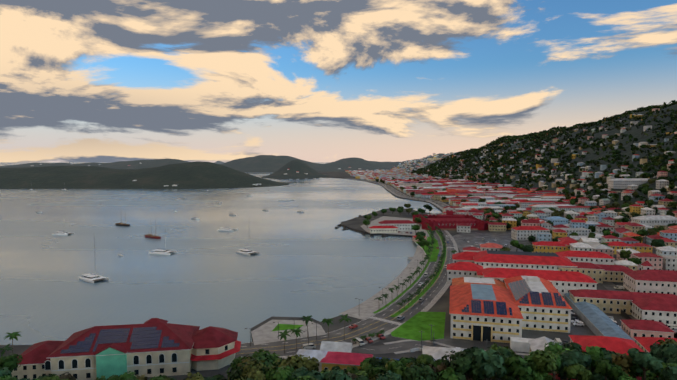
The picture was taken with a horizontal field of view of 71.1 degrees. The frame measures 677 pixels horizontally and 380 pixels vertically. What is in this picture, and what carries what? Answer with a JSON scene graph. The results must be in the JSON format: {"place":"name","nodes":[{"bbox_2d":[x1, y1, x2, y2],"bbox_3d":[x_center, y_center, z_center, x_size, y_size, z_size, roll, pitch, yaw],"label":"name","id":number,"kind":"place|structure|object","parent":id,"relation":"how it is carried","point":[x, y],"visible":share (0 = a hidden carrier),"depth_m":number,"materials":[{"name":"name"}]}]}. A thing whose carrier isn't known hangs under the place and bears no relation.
{"place":"outdoors","nodes":[
{"label":"outdoors","id":0,"kind":"place"},
{"bbox_2d":[0,158,187,168],"bbox_3d":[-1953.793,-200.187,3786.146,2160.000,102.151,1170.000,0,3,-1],"label":"distant hills","id":1,"kind":"structure","parent":0,"point":[137,164],"depth_m":3594.18,"materials":[{"name":"green plant"}]},
{"bbox_2d":[0,161,289,188],"bbox_3d":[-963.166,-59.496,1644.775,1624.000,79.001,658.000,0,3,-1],"label":"hill","id":2,"kind":"structure","parent":0,"point":[199,175],"depth_m":1472.29,"materials":[{"name":"green plant"}]},
{"bbox_2d":[32,164,360,185],"bbox_3d":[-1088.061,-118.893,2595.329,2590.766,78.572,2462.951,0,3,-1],"label":"houses","id":3,"kind":"structure","parent":2,"relation":"on","point":[253,184],"depth_m":2245.95,"materials":[{"name":"paint"}]},
{"bbox_2d":[0,162,442,344],"bbox_3d":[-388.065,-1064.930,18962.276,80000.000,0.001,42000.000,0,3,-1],"label":"sea","id":4,"kind":"structure","parent":0,"point":[314,262],"depth_m":394.12,"materials":[{"name":"grey liquid"}]},
{"bbox_2d":[52,215,73,235],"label":"catamaran","id":5,"kind":"object","parent":4,"relation":"on","point":[61,233],"visible":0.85,"depth_m":505.68,"materials":[{"name":"white paint"}]},
{"bbox_2d":[79,241,108,282],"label":"catamaran","id":6,"kind":"object","parent":4,"relation":"on","point":[89,278],"visible":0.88,"depth_m":311.69,"materials":[{"name":"white paint"}]},
{"bbox_2d":[115,213,129,225],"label":"schooner","id":7,"kind":"object","parent":4,"relation":"on","point":[121,223],"visible":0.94,"depth_m":574.44,"materials":[{"name":"brown wood"}]},
{"bbox_2d":[145,218,163,238],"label":"schooner","id":8,"kind":"object","parent":4,"relation":"on","point":[149,235],"visible":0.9,"depth_m":481.72,"materials":[{"name":"red paint"}]},
{"bbox_2d":[149,218,177,254],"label":"catamaran","id":9,"kind":"object","parent":4,"relation":"on","point":[163,252],"visible":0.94,"depth_m":400.99,"materials":[{"name":"white paint"}]},
{"bbox_2d":[218,214,236,230],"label":"catamaran","id":10,"kind":"object","parent":4,"relation":"on","point":[226,229],"visible":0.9,"depth_m":535.19,"materials":[{"name":"white paint"}]},
{"bbox_2d":[236,235,259,255],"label":"catamaran","id":11,"kind":"object","parent":4,"relation":"on","point":[245,252],"visible":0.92,"depth_m":401.05,"materials":[{"name":"white paint"}]},
{"bbox_2d":[220,155,403,178],"bbox_3d":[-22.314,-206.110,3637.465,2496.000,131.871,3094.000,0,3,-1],"label":"hills","id":12,"kind":"structure","parent":0,"point":[277,166],"depth_m":3663.97,"materials":[{"name":"green plant"}]},
{"bbox_2d":[0,172,655,379],"bbox_3d":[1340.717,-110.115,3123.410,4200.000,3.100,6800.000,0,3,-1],"label":"town platform","id":13,"kind":"structure","parent":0,"point":[442,304],"depth_m":228.29,"materials":[{"name":"grey concrete"}]},
{"bbox_2d":[11,318,240,379],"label":"waterfront hall","id":14,"kind":"structure","parent":13,"relation":"on","point":[152,347],"depth_m":169.29,"materials":[{"name":"paint"}]},
{"bbox_2d":[0,223,505,355],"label":"palms","id":15,"kind":"object","parent":13,"relation":"on","point":[14,335],"visible":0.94,"depth_m":244.78,"materials":[{"name":"green plant"}]},
{"bbox_2d":[335,215,387,236],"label":"shore rocks","id":16,"kind":"object","parent":13,"relation":"on","point":[344,228],"visible":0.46,"depth_m":529.93,"materials":[{"name":"grey stone"}]},
{"bbox_2d":[361,216,426,241],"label":"legislature buildings","id":17,"kind":"structure","parent":13,"relation":"on","point":[387,225],"depth_m":523.47,"materials":[{"name":"paint"}]},
{"bbox_2d":[245,215,564,351],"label":"street lamps","id":18,"kind":"object","parent":13,"relation":"on","point":[359,299],"visible":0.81,"depth_m":201.89,"materials":[{"name":"grey metal"}]},
{"bbox_2d":[413,210,488,229],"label":"fort","id":19,"kind":"structure","parent":13,"relation":"on","point":[449,220],"depth_m":533.42,"materials":[{"name":"red paint"}]},
{"bbox_2d":[296,341,657,379],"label":"hill foot houses","id":20,"kind":"structure","parent":13,"relation":"on","point":[329,355],"depth_m":170.31,"materials":[{"name":"paint"}]},
{"bbox_2d":[449,276,572,352],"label":"federal building","id":21,"kind":"structure","parent":13,"relation":"on","point":[507,314],"depth_m":212.41,"materials":[{"name":"paint"}]},
{"bbox_2d":[377,241,652,359],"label":"waterfront fittings","id":22,"kind":"object","parent":13,"relation":"on","point":[625,315],"visible":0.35,"depth_m":226.09,"materials":[{"name":"concrete"}]},
{"bbox_2d":[363,134,676,344],"bbox_3d":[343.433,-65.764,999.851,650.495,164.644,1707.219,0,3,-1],"label":"town trees","id":23,"kind":"object","parent":13,"relation":"on","point":[423,242],"visible":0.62,"depth_m":739.53,"materials":[{"name":"green plant"}]},
{"bbox_2d":[446,216,676,352],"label":"buildings","id":24,"kind":"structure","parent":13,"relation":"on","point":[648,301],"depth_m":268.25,"materials":[{"name":"paint"}]},
{"bbox_2d":[0,0,676,161],"label":"sky","id":25,"kind":"structure","parent":0,"point":[81,80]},
{"bbox_2d":[228,178,676,364],"bbox_3d":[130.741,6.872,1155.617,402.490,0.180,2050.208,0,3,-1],"label":"roads","id":26,"kind":"structure","parent":0,"point":[376,315],"depth_m":229.29,"materials":[{"name":"grey asphalt"}]},
{"bbox_2d":[302,343,315,348],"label":"car","id":27,"kind":"object","parent":26,"relation":"on","point":[309,346],"visible":0.9,"depth_m":193.29,"materials":[{"name":"paint"}]},
{"bbox_2d":[355,337,364,345],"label":"car","id":28,"kind":"object","parent":26,"relation":"on","point":[359,341],"visible":0.94,"depth_m":197.71,"materials":[{"name":"paint"}]},
{"bbox_2d":[377,334,385,338],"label":"car","id":29,"kind":"object","parent":26,"relation":"on","point":[380,336],"visible":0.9,"depth_m":204.81,"materials":[{"name":"paint"}]},
{"bbox_2d":[573,321,584,326],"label":"car","id":30,"kind":"object","parent":26,"relation":"on","point":[577,323],"visible":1,"depth_m":220.31,"materials":[{"name":"paint"}]},
{"bbox_2d":[614,286,624,289],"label":"car","id":31,"kind":"object","parent":26,"relation":"on","point":[619,287],"visible":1,"depth_m":283.31,"materials":[{"name":"paint"}]},
{"bbox_2d":[666,324,676,328],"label":"car","id":32,"kind":"object","parent":26,"relation":"on","point":[670,326],"visible":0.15,"depth_m":215.82,"materials":[{"name":"paint"}]},
{"bbox_2d":[399,104,676,379],"bbox_3d":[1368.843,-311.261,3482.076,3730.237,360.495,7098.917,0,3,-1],"label":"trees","id":33,"kind":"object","parent":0,"point":[634,132],"depth_m":1102.79,"materials":[{"name":"green plant"}]},
{"bbox_2d":[0,341,676,379],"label":"trees","id":34,"kind":"object","parent":33,"relation":"on","point":[572,360],"visible":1,"depth_m":119.77,"materials":[{"name":"green plant"}]},
{"bbox_2d":[345,125,581,184],"bbox_3d":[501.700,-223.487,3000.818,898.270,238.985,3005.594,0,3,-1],"label":"town block","id":35,"kind":"structure","parent":33,"relation":"on","point":[393,172],"depth_m":2238.59,"materials":[{"name":"paint"}]},
{"bbox_2d":[391,109,676,211],"bbox_3d":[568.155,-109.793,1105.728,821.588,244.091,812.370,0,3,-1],"label":"town block","id":36,"kind":"structure","parent":33,"relation":"on","point":[491,195],"depth_m":967.65,"materials":[{"name":"paint"}]},
{"bbox_2d":[408,100,676,217],"bbox_3d":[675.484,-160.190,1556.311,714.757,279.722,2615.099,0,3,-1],"label":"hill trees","id":37,"kind":"object","parent":33,"relation":"on","point":[538,137],"visible":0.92,"depth_m":1346.96,"materials":[{"name":"green plant"}]},
{"bbox_2d":[422,179,676,373],"bbox_3d":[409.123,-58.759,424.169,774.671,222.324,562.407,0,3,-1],"label":"town block","id":38,"kind":"structure","parent":33,"relation":"on","point":[664,258],"depth_m":449.10,"materials":[{"name":"paint"}]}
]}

